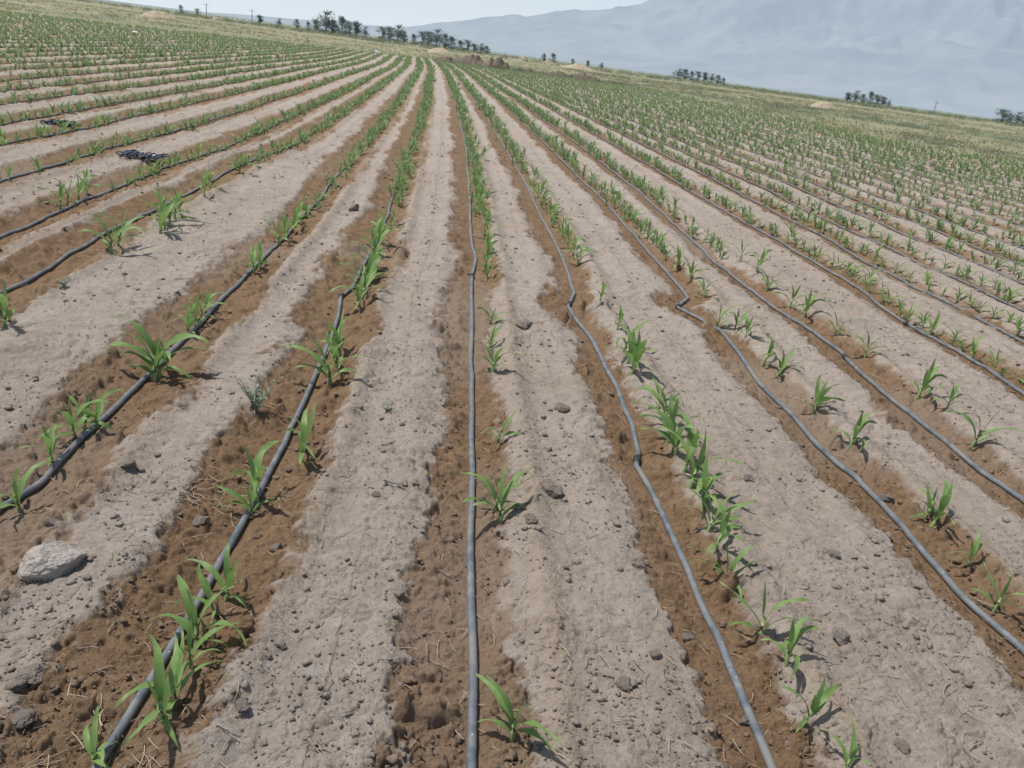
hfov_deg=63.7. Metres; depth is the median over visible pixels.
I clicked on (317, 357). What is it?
maize seedling
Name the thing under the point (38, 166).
maize seedling
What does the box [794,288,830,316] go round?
maize seedling
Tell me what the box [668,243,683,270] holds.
maize seedling
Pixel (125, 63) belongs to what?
drip hose
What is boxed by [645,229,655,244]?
maize seedling
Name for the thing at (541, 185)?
maize seedling
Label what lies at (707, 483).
maize seedling
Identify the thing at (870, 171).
drip hose
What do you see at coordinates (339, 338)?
maize seedling
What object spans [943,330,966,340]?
maize seedling
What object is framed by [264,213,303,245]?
maize seedling
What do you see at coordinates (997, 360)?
maize seedling
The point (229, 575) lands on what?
maize seedling
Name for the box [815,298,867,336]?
maize seedling
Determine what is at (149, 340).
maize seedling
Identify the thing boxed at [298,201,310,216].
maize seedling
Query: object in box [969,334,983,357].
maize seedling
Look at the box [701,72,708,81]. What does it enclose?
tree
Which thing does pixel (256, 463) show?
maize seedling
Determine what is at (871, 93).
tree
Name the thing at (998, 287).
maize seedling
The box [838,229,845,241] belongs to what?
maize seedling
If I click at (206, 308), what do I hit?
maize seedling
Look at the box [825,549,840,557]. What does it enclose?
clod
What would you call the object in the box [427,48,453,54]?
straw heap
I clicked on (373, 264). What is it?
maize seedling
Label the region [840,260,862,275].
maize seedling
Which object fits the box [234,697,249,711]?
clod
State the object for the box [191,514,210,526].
clod
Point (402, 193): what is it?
maize seedling
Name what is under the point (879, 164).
drip hose
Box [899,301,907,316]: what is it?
maize seedling
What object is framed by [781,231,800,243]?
maize seedling
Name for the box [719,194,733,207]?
maize seedling
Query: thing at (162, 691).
maize seedling
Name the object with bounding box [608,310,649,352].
maize seedling
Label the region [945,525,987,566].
maize seedling
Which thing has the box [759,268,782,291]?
maize seedling
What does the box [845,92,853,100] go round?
tree
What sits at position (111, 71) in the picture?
drip hose
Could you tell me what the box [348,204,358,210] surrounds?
clod
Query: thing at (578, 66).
straw heap
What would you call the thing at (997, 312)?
maize seedling
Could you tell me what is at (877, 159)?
drip hose
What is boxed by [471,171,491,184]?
maize seedling
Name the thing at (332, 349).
maize seedling
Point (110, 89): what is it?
drip hose
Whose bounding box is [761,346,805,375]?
maize seedling
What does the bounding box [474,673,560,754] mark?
maize seedling
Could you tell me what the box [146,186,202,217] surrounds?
maize seedling
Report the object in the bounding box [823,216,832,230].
maize seedling
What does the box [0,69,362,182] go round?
drip hose
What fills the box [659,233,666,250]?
maize seedling
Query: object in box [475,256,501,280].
maize seedling
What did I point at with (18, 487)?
maize seedling
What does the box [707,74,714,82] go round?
tree
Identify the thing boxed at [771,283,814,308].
maize seedling
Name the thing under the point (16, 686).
clod
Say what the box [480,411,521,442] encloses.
maize seedling
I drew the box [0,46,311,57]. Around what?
drip hose
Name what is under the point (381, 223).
maize seedling
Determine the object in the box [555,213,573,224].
maize seedling
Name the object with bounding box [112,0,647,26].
sky
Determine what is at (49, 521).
clod
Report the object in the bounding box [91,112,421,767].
drip hose
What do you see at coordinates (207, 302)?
maize seedling
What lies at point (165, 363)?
maize seedling
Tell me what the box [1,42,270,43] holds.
drip hose
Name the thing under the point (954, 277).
drip hose
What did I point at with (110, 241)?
maize seedling
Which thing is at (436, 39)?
tree
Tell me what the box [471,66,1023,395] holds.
drip hose
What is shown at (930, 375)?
maize seedling
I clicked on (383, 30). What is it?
tree
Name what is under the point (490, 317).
maize seedling
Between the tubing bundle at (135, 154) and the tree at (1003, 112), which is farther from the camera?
the tree at (1003, 112)
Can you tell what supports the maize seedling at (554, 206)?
on the ground at (506, 622)
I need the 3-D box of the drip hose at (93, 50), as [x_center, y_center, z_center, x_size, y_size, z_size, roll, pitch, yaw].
[-14.774,-14.412,35.384,0.644,0.064,82.019,5,22,-7]
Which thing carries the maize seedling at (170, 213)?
on the ground at (506, 622)
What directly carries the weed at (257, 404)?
on the ground at (506, 622)
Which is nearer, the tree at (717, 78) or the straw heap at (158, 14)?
the straw heap at (158, 14)
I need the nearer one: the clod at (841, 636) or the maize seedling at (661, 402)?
the clod at (841, 636)
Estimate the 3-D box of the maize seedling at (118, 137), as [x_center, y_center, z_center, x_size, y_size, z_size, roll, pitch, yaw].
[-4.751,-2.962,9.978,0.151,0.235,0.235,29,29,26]
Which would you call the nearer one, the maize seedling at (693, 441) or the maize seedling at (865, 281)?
the maize seedling at (693, 441)
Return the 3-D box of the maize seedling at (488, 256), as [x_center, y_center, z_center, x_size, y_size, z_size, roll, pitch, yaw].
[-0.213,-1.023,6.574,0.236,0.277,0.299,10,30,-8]
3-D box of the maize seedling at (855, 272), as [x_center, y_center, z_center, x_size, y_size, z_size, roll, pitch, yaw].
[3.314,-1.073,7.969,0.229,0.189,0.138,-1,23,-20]
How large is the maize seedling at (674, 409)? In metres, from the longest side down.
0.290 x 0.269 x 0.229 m
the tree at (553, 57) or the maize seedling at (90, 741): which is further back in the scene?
the tree at (553, 57)
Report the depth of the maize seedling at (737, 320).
5.79 m
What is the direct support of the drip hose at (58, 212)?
on the ground at (506, 622)
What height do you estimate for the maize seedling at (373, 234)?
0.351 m
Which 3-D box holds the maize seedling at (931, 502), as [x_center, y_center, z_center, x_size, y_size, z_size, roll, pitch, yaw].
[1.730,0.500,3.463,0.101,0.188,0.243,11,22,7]
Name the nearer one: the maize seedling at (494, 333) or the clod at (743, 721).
the clod at (743, 721)
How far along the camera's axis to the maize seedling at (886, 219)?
11.81 m
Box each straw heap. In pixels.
[139,10,178,20]
[210,15,224,21]
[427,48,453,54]
[560,63,593,70]
[809,101,839,110]
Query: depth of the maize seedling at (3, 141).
8.92 m
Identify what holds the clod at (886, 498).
on the ground at (506, 622)
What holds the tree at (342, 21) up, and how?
on the ground at (506, 622)
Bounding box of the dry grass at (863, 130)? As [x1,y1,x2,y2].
[0,0,1023,163]
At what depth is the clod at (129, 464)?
3.02 m
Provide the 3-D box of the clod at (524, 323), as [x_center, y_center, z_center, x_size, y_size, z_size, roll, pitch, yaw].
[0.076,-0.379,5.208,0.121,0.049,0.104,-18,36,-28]
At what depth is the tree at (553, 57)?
406.61 m
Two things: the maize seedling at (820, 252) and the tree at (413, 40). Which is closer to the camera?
the maize seedling at (820, 252)
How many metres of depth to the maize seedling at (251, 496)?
2.91 m
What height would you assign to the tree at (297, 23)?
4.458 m
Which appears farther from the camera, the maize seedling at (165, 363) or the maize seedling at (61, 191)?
the maize seedling at (61, 191)
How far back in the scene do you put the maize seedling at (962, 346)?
6.05 m
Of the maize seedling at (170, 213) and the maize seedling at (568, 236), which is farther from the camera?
the maize seedling at (568, 236)
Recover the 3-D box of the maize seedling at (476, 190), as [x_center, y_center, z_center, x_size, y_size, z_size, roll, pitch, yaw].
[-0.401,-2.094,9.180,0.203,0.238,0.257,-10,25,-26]
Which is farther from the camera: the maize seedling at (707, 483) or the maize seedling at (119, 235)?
the maize seedling at (119, 235)
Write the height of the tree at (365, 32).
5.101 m
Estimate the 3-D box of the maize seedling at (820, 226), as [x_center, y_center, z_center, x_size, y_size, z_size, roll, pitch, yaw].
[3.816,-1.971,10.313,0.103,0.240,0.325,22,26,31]
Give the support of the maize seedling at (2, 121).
on the ground at (506, 622)
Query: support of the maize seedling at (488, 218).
on the ground at (506, 622)
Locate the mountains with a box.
[149,0,1023,55]
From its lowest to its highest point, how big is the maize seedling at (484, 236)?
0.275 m
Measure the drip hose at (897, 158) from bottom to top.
0.067 m
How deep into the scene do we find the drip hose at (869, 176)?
18.09 m
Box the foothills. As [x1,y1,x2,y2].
[490,40,1023,120]
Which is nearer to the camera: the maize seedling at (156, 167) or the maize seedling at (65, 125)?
the maize seedling at (156, 167)
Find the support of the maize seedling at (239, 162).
on the ground at (506, 622)
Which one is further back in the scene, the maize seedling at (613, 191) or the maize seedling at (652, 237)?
the maize seedling at (613, 191)
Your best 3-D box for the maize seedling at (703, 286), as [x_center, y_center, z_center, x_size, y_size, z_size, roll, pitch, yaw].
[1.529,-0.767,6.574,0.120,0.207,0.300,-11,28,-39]
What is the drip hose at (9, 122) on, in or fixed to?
on the ground at (506, 622)
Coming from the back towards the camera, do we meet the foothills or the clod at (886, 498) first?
the foothills
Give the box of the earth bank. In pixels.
[436,54,632,86]
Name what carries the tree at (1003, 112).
on the ground at (506, 622)
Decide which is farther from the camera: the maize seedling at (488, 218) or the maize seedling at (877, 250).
the maize seedling at (877, 250)
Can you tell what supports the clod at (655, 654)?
on the ground at (506, 622)
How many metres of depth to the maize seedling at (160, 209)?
6.35 m
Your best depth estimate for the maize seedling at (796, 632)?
2.45 m
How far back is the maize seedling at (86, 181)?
7.20 m
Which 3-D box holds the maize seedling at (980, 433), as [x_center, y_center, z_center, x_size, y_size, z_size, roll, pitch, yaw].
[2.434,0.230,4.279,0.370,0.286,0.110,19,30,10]
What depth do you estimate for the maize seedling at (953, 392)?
4.69 m
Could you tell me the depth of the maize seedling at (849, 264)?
8.16 m
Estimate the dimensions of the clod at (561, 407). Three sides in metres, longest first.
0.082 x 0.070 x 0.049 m
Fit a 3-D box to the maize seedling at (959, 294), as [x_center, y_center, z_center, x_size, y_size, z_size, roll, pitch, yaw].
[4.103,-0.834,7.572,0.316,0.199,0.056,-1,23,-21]
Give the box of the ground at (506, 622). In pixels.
[0,0,1023,767]
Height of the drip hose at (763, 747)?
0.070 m
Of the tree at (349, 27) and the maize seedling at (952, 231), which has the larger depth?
the tree at (349, 27)
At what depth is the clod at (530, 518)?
2.98 m
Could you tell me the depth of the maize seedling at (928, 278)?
8.08 m
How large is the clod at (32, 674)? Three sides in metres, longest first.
0.072 x 0.068 x 0.040 m
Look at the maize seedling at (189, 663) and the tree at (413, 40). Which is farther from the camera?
the tree at (413, 40)
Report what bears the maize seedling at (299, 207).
on the ground at (506, 622)
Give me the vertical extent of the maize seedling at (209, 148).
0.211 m
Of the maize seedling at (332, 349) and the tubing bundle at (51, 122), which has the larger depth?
the tubing bundle at (51, 122)
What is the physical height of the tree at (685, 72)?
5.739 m
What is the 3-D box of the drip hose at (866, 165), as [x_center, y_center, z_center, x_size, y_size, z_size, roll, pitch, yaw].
[7.489,-13.850,41.373,0.654,0.071,90.075,5,22,-7]
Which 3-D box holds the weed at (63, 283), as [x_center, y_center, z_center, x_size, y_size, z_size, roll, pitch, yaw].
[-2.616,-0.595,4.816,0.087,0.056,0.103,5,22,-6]
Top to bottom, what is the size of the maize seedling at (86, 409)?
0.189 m
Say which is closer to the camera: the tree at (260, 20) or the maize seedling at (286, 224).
the maize seedling at (286, 224)
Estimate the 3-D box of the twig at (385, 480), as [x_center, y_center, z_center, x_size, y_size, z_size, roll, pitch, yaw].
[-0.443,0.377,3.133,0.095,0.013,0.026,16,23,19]
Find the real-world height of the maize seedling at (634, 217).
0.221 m
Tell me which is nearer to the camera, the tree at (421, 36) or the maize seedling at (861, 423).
the maize seedling at (861, 423)
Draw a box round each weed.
[56,277,70,285]
[229,368,281,410]
[381,402,392,410]
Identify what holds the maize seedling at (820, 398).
on the ground at (506, 622)
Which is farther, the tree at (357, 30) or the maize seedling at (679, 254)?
the tree at (357, 30)
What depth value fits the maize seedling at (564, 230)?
7.97 m
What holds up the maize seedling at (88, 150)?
on the ground at (506, 622)
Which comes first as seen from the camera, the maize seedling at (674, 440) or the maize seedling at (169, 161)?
the maize seedling at (674, 440)
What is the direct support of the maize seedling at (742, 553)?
on the ground at (506, 622)
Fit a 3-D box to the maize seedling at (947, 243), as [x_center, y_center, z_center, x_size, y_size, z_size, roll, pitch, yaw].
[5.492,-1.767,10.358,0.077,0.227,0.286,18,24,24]
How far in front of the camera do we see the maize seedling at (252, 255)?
5.66 m
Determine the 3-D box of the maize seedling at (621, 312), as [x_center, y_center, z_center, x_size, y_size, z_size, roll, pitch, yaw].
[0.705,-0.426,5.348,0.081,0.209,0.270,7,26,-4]
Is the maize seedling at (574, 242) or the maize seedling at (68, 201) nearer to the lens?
the maize seedling at (68, 201)
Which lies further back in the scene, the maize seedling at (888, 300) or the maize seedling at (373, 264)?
the maize seedling at (888, 300)
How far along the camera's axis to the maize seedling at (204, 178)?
7.54 m
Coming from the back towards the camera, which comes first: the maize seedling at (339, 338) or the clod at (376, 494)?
the maize seedling at (339, 338)
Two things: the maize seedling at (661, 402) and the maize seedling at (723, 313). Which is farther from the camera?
the maize seedling at (723, 313)
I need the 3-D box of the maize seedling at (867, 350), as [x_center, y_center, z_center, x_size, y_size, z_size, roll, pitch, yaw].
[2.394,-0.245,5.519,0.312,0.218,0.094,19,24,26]
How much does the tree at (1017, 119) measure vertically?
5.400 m
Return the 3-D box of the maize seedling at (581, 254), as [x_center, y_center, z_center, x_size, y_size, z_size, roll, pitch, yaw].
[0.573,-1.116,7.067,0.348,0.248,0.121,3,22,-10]
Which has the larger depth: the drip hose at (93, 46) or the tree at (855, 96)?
the tree at (855, 96)
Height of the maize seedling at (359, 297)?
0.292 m
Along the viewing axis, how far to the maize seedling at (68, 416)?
3.25 m
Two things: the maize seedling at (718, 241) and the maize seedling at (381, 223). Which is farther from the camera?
the maize seedling at (718, 241)
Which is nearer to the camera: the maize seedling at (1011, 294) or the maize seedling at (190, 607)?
the maize seedling at (190, 607)
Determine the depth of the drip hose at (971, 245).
13.68 m
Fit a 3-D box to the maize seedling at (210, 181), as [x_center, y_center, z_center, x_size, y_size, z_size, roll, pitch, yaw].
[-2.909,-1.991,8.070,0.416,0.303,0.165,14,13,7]
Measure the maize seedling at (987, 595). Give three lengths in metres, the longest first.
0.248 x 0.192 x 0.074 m
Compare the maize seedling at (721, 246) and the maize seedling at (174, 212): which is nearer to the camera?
the maize seedling at (174, 212)
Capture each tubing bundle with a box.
[39,119,81,126]
[115,149,169,161]
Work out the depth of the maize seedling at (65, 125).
10.32 m
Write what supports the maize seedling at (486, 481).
on the ground at (506, 622)
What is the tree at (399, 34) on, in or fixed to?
on the ground at (506, 622)
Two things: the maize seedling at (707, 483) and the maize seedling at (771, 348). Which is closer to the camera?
the maize seedling at (707, 483)
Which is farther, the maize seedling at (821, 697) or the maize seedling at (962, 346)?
the maize seedling at (962, 346)
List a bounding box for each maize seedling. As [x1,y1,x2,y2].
[0,115,11,125]
[0,131,15,145]
[0,278,14,327]
[0,460,53,512]
[2,163,13,180]
[9,422,57,467]
[22,121,47,138]
[25,159,44,173]
[34,180,65,209]
[37,394,112,439]
[41,123,46,137]
[48,178,83,205]
[54,116,70,129]
[60,120,74,134]
[64,172,100,199]
[67,392,115,431]
[69,389,123,428]
[71,169,107,194]
[76,212,147,254]
[80,141,105,154]
[83,145,94,157]
[83,706,118,767]
[86,209,149,246]
[96,113,103,127]
[106,314,214,377]
[113,130,128,144]
[113,627,225,717]
[119,172,137,185]
[120,332,191,381]
[121,631,179,750]
[129,334,167,370]
[131,164,150,180]
[131,166,155,176]
[137,191,167,229]
[143,164,162,176]
[146,185,190,223]
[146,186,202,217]
[147,575,245,648]
[153,159,165,173]
[156,196,183,233]
[160,151,184,168]
[164,184,190,215]
[168,617,241,694]
[169,564,241,628]
[171,295,206,326]
[177,294,230,319]
[179,305,202,338]
[186,146,203,158]
[187,539,247,608]
[191,167,229,190]
[194,168,215,196]
[194,287,227,311]
[195,143,201,159]
[201,143,218,155]
[213,467,276,516]
[219,146,258,172]
[221,440,285,508]
[228,240,267,273]
[251,238,270,267]
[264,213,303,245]
[267,209,294,236]
[280,336,374,385]
[281,403,315,467]
[287,205,316,231]
[297,198,311,223]
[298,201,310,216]
[305,189,331,203]
[313,311,349,356]
[317,329,342,373]
[327,263,387,308]
[335,262,389,292]
[339,248,382,280]
[344,236,384,264]
[351,262,385,300]
[352,150,362,163]
[356,216,403,250]
[363,220,397,243]
[367,211,394,246]
[371,247,389,272]
[381,209,408,226]
[385,215,398,229]
[390,193,405,205]
[399,186,404,200]
[460,464,533,523]
[464,336,521,372]
[465,186,487,203]
[466,471,534,509]
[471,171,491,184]
[471,217,505,239]
[472,195,483,214]
[473,240,499,267]
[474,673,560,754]
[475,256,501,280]
[476,193,487,206]
[477,301,510,323]
[480,214,490,229]
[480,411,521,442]
[482,228,496,251]
[484,324,500,347]
[525,175,540,188]
[527,183,544,197]
[529,180,544,193]
[545,198,552,212]
[549,200,563,212]
[550,222,587,249]
[552,222,566,237]
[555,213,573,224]
[562,233,591,256]
[564,241,598,264]
[590,282,606,302]
[605,323,656,375]
[607,185,616,197]
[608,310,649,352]
[616,304,625,329]
[619,326,647,364]
[630,224,654,237]
[631,211,638,226]
[631,402,713,455]
[636,394,708,444]
[637,376,685,408]
[638,216,648,231]
[640,379,696,425]
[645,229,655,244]
[655,231,663,246]
[657,426,745,500]
[658,239,668,254]
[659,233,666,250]
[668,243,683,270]
[673,405,710,478]
[680,479,756,531]
[682,257,709,279]
[687,543,759,601]
[690,276,720,297]
[700,452,735,509]
[701,304,740,326]
[705,496,745,554]
[712,237,720,251]
[717,239,728,255]
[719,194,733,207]
[720,578,818,635]
[726,308,752,328]
[727,240,757,261]
[735,313,761,337]
[745,248,772,271]
[757,614,827,677]
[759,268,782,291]
[761,332,777,368]
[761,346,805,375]
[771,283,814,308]
[771,677,841,732]
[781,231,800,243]
[793,375,844,413]
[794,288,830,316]
[796,237,815,251]
[801,208,816,222]
[811,247,828,261]
[814,217,821,232]
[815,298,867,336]
[819,251,845,267]
[819,714,869,767]
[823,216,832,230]
[828,253,850,269]
[829,410,881,452]
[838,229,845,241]
[839,235,853,247]
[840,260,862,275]
[844,260,855,273]
[848,267,863,280]
[848,329,887,358]
[858,242,873,254]
[858,265,887,283]
[858,270,881,283]
[870,280,889,294]
[873,230,890,241]
[874,244,884,254]
[877,209,896,223]
[879,284,905,305]
[880,233,894,245]
[896,302,921,322]
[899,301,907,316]
[901,359,952,399]
[910,482,938,521]
[912,309,935,328]
[921,308,939,334]
[922,270,944,284]
[928,380,971,407]
[930,477,955,526]
[937,253,955,268]
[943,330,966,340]
[944,325,975,345]
[945,234,953,248]
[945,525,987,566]
[946,223,961,235]
[947,285,973,302]
[947,409,1023,446]
[957,242,966,253]
[958,289,988,307]
[959,342,969,351]
[962,263,971,277]
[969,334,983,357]
[970,561,1023,612]
[974,273,993,286]
[981,302,1004,318]
[983,347,1012,367]
[992,277,1000,293]
[993,242,1009,253]
[995,363,1012,377]
[997,280,1023,299]
[998,287,1023,301]
[1000,260,1023,273]
[1001,310,1014,322]
[1015,316,1023,335]
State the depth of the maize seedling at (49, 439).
3.05 m
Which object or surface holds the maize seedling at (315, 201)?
on the ground at (506, 622)
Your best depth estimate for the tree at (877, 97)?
371.92 m
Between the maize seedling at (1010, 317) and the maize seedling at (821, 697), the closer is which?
the maize seedling at (821, 697)
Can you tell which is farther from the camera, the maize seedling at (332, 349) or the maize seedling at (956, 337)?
the maize seedling at (956, 337)
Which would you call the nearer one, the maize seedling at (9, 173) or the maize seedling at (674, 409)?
the maize seedling at (674, 409)
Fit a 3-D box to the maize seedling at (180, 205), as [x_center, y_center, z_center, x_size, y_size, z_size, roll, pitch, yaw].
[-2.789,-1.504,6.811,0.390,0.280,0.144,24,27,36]
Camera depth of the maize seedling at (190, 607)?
2.25 m
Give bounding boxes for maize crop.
[0,9,1023,329]
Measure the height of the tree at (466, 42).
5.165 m
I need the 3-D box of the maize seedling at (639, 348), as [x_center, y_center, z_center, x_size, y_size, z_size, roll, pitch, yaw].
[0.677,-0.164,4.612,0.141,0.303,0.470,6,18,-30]
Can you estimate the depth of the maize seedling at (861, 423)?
4.08 m
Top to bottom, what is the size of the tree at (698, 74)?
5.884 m
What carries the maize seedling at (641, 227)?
on the ground at (506, 622)
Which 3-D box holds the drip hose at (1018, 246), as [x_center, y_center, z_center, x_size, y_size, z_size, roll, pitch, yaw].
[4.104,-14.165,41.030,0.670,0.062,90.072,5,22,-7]
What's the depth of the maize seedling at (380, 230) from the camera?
6.76 m
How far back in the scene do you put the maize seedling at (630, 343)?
4.80 m
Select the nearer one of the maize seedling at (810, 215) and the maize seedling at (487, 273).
the maize seedling at (487, 273)
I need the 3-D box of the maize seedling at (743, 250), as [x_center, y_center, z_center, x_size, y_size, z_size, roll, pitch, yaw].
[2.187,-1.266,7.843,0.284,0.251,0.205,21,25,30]
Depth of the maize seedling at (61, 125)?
10.44 m
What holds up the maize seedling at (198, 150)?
on the ground at (506, 622)
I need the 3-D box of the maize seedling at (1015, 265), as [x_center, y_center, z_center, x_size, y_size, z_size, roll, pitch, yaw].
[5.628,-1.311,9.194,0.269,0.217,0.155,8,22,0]
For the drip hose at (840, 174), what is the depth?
17.44 m
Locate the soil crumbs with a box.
[0,94,1023,767]
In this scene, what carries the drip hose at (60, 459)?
on the ground at (506, 622)
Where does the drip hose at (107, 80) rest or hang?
on the ground at (506, 622)
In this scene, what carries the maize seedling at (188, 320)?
on the ground at (506, 622)
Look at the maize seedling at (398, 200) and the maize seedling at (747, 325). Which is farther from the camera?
the maize seedling at (398, 200)
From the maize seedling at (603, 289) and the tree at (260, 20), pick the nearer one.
the maize seedling at (603, 289)
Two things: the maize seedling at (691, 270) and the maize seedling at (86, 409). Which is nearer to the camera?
the maize seedling at (86, 409)
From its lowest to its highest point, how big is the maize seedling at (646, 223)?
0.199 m
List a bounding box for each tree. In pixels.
[255,14,263,22]
[293,19,300,26]
[308,10,336,32]
[327,19,340,32]
[337,15,349,34]
[344,21,354,35]
[351,21,362,34]
[360,27,368,36]
[375,26,390,38]
[386,26,394,40]
[387,24,408,41]
[411,33,417,43]
[417,31,428,44]
[423,30,434,43]
[425,28,443,46]
[437,33,451,48]
[446,35,457,48]
[456,40,463,50]
[462,39,472,50]
[471,43,477,50]
[473,43,486,53]
[548,53,556,62]
[671,68,682,78]
[678,68,689,78]
[693,71,702,80]
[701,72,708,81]
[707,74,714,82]
[713,75,721,83]
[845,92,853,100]
[849,90,862,101]
[858,94,865,102]
[865,91,875,102]
[870,94,883,104]
[880,96,887,104]
[993,108,1014,123]
[1008,112,1023,124]
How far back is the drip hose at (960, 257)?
12.74 m
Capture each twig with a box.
[98,709,103,726]
[384,479,404,488]
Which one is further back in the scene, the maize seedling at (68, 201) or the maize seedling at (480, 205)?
the maize seedling at (480, 205)
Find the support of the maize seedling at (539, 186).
on the ground at (506, 622)
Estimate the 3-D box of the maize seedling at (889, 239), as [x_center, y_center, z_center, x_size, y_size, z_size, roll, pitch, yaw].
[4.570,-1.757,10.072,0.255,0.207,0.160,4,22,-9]
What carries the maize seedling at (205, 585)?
on the ground at (506, 622)
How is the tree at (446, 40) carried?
on the ground at (506, 622)
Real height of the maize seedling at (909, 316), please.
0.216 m
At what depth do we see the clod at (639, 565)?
2.81 m
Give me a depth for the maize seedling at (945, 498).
3.38 m
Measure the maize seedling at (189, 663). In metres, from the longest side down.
0.237 x 0.189 x 0.074 m
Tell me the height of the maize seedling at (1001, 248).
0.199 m
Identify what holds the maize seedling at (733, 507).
on the ground at (506, 622)
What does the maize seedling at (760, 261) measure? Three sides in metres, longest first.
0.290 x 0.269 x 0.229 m
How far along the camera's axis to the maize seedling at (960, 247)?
10.15 m
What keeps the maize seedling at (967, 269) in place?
on the ground at (506, 622)
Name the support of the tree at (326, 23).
on the ground at (506, 622)
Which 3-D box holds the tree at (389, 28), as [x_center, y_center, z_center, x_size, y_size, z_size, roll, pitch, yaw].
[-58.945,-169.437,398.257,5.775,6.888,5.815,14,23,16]
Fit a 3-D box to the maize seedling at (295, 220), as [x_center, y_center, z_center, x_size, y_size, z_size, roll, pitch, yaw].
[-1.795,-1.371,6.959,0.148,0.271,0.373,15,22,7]
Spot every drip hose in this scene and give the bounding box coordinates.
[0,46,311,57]
[0,65,350,145]
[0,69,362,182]
[0,79,366,238]
[0,97,364,293]
[0,108,392,511]
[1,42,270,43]
[1,48,312,63]
[1,51,307,70]
[1,51,333,80]
[1,51,351,91]
[1,60,324,104]
[1,62,340,124]
[2,44,277,47]
[2,46,278,52]
[13,39,266,41]
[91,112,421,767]
[450,88,477,767]
[453,71,776,767]
[455,65,1023,655]
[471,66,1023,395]
[476,73,1023,503]
[490,71,1023,343]
[491,69,1023,311]
[511,74,1023,284]
[512,71,1023,248]
[524,73,1021,236]
[547,85,1023,265]
[550,79,1023,225]
[570,83,1023,217]
[586,86,1013,206]
[601,87,1021,197]
[606,90,1023,203]
[610,88,1021,193]
[648,96,1021,189]
[661,98,1021,185]
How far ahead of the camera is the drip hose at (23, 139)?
11.48 m
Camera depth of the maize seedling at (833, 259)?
8.39 m
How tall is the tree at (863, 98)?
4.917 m
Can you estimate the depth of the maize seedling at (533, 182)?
10.79 m
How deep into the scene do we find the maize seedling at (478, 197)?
9.02 m
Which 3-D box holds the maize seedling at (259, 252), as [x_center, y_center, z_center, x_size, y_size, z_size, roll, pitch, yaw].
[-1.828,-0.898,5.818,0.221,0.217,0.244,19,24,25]
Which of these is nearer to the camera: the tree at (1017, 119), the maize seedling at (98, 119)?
the maize seedling at (98, 119)
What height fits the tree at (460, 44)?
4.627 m
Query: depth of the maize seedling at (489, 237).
7.02 m
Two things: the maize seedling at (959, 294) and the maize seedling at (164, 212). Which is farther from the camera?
the maize seedling at (959, 294)
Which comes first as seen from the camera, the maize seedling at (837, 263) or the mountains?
the maize seedling at (837, 263)
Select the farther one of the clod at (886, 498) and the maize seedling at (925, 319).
the maize seedling at (925, 319)
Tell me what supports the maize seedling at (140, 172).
on the ground at (506, 622)
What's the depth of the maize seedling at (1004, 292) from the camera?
7.96 m
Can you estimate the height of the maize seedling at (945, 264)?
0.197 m
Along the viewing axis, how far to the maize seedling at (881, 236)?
10.31 m
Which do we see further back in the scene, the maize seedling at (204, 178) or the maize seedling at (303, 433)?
the maize seedling at (204, 178)
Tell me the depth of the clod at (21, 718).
1.93 m
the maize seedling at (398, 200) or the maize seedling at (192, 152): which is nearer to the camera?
the maize seedling at (398, 200)
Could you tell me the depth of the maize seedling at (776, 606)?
2.56 m
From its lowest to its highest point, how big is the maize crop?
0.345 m
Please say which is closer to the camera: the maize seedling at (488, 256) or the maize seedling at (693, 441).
the maize seedling at (693, 441)
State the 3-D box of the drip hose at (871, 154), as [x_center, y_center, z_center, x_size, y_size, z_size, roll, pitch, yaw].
[10.018,-13.615,41.629,0.742,0.068,90.070,5,22,-7]
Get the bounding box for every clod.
[5,679,27,691]
[10,708,36,728]
[15,663,43,685]
[42,516,58,526]
[120,459,136,468]
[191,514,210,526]
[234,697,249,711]
[268,543,282,552]
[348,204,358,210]
[371,491,380,497]
[515,318,532,328]
[524,513,538,523]
[540,480,563,497]
[554,402,569,412]
[616,676,630,691]
[631,560,645,570]
[649,649,661,659]
[681,633,693,642]
[739,717,748,724]
[743,474,753,481]
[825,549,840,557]
[832,628,849,645]
[878,494,894,502]
[893,738,909,753]
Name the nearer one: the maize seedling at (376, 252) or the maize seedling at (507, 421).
the maize seedling at (507, 421)
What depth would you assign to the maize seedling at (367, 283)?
5.38 m
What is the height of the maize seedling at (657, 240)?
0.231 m
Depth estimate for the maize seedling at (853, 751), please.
2.10 m
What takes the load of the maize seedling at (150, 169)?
on the ground at (506, 622)
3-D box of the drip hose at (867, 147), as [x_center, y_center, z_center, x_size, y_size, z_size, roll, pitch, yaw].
[11.774,-13.455,41.806,0.724,0.062,90.071,5,22,-7]
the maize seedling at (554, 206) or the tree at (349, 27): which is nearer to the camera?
the maize seedling at (554, 206)
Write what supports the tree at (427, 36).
on the ground at (506, 622)
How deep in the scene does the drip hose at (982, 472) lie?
5.31 m
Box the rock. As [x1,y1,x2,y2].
[17,540,86,582]
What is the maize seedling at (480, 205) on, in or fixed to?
on the ground at (506, 622)
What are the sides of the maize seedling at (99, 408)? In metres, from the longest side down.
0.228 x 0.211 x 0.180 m
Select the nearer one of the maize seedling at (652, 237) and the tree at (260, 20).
the maize seedling at (652, 237)
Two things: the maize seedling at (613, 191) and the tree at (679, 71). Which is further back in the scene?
the tree at (679, 71)
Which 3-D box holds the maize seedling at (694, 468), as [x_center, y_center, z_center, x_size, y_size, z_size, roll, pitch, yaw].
[0.769,0.327,3.406,0.234,0.320,0.386,1,23,-15]

